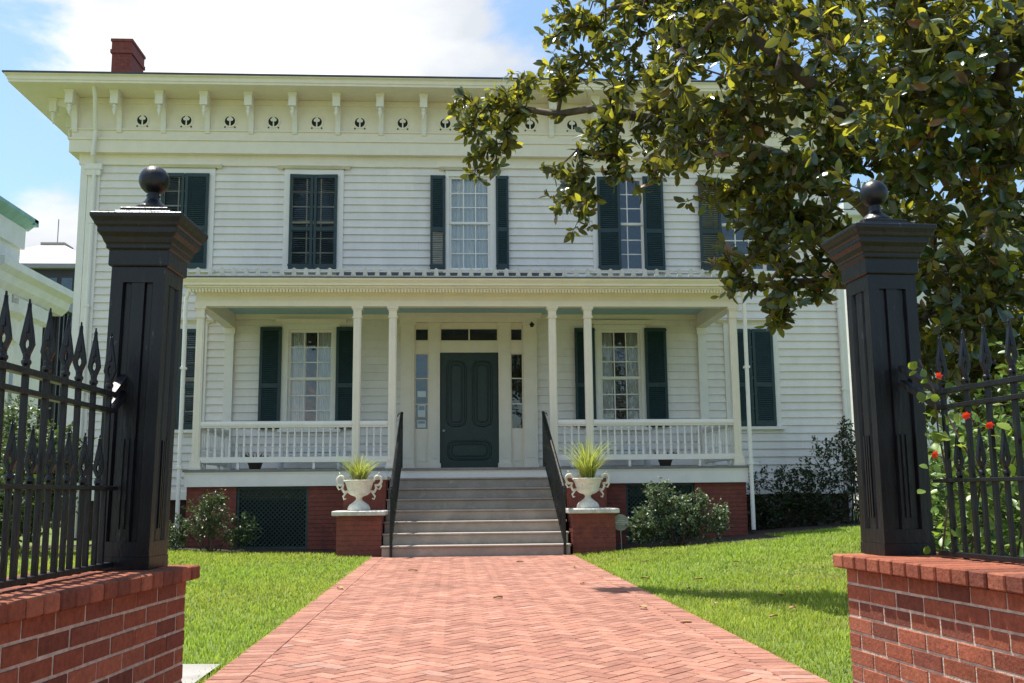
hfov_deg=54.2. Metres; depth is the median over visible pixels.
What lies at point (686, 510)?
shrub
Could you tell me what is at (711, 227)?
window
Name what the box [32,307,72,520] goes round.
charcoal building
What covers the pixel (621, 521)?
garden marker
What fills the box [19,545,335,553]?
mulch bed
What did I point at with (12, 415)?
garden bush
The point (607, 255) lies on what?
window
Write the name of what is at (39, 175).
sky
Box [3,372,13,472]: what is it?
window
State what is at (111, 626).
brick gate wall
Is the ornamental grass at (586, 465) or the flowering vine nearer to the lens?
the flowering vine
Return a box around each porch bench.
[277,446,343,468]
[585,444,650,465]
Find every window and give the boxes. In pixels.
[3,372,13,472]
[61,278,72,290]
[149,163,222,272]
[174,318,214,432]
[257,318,352,431]
[278,164,350,273]
[430,165,508,272]
[574,320,668,430]
[590,167,665,274]
[698,168,788,274]
[716,319,785,429]
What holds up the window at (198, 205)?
in the house
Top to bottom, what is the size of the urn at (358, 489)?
0.601 m
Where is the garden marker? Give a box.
[615,514,628,549]
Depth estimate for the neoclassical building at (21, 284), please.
32.76 m
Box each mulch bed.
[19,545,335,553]
[616,533,784,549]
[748,521,934,534]
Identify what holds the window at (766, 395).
in the house
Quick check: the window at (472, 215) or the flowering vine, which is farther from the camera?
the window at (472, 215)
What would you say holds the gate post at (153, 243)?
on the brick gate wall at (111, 626)
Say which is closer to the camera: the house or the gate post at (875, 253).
the gate post at (875, 253)
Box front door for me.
[440,353,498,467]
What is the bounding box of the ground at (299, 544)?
[0,512,948,682]
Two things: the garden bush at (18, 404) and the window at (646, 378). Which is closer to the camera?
the window at (646, 378)
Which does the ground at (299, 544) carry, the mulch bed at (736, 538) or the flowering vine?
the mulch bed at (736, 538)
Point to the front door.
(468, 381)
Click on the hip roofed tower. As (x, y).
(54, 261)
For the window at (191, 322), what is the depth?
19.67 m
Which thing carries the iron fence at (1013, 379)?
on the brick gate wall at (937, 618)
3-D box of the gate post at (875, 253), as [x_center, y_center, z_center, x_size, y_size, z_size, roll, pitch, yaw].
[1.695,0.093,4.543,0.380,1.709,0.380,0,-9,-6]
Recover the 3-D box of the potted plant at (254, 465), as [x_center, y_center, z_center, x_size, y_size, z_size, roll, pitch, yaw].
[-4.782,2.229,18.527,0.562,0.346,0.528,0,-9,-3]
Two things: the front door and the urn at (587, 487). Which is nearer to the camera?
the urn at (587, 487)
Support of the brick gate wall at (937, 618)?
on the ground at (299, 544)
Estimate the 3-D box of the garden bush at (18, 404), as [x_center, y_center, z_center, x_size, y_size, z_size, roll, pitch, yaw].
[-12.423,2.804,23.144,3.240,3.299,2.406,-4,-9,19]
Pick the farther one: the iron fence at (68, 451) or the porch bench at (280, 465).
the porch bench at (280, 465)
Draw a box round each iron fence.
[0,291,127,588]
[897,316,1023,563]
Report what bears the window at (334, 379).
in the house
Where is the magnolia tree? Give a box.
[446,0,1023,535]
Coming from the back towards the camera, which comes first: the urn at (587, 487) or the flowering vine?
the urn at (587, 487)
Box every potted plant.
[239,453,267,468]
[652,451,676,465]
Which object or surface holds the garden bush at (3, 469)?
on the ground at (299, 544)
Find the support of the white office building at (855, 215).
on the ground at (299, 544)
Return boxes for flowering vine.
[908,359,1023,554]
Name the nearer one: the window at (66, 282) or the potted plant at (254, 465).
the potted plant at (254, 465)
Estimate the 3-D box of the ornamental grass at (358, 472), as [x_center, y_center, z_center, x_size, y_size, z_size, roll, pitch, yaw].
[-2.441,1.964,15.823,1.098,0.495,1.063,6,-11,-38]
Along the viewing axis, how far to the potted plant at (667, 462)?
18.87 m
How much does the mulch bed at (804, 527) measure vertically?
0.136 m
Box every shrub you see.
[168,488,261,552]
[624,476,732,547]
[746,457,838,529]
[789,415,859,525]
[925,316,1023,556]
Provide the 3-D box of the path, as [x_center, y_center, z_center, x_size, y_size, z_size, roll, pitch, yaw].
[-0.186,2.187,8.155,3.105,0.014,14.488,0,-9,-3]
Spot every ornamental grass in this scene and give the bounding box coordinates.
[333,452,395,479]
[546,438,621,477]
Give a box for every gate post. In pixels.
[89,166,207,569]
[821,180,936,555]
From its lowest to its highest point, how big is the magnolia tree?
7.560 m
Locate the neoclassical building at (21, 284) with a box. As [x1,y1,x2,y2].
[0,196,73,502]
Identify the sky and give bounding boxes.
[0,0,1023,250]
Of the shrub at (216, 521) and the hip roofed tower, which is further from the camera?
the hip roofed tower
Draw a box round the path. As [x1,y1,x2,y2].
[205,554,830,682]
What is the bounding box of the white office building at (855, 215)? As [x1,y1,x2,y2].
[839,202,1023,509]
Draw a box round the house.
[2,38,882,557]
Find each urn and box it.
[336,472,382,510]
[565,470,609,507]
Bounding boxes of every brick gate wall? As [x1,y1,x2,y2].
[0,565,199,682]
[833,552,1023,682]
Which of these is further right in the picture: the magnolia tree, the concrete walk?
the magnolia tree
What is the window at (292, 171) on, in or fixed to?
in the house
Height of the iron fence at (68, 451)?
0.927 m
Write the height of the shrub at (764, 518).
1.529 m
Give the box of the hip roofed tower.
[19,219,75,307]
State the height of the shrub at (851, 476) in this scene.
2.170 m
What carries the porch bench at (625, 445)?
on the house
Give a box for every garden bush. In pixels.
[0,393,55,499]
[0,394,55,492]
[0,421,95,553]
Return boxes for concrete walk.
[181,664,219,682]
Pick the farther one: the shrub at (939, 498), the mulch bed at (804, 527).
the mulch bed at (804, 527)

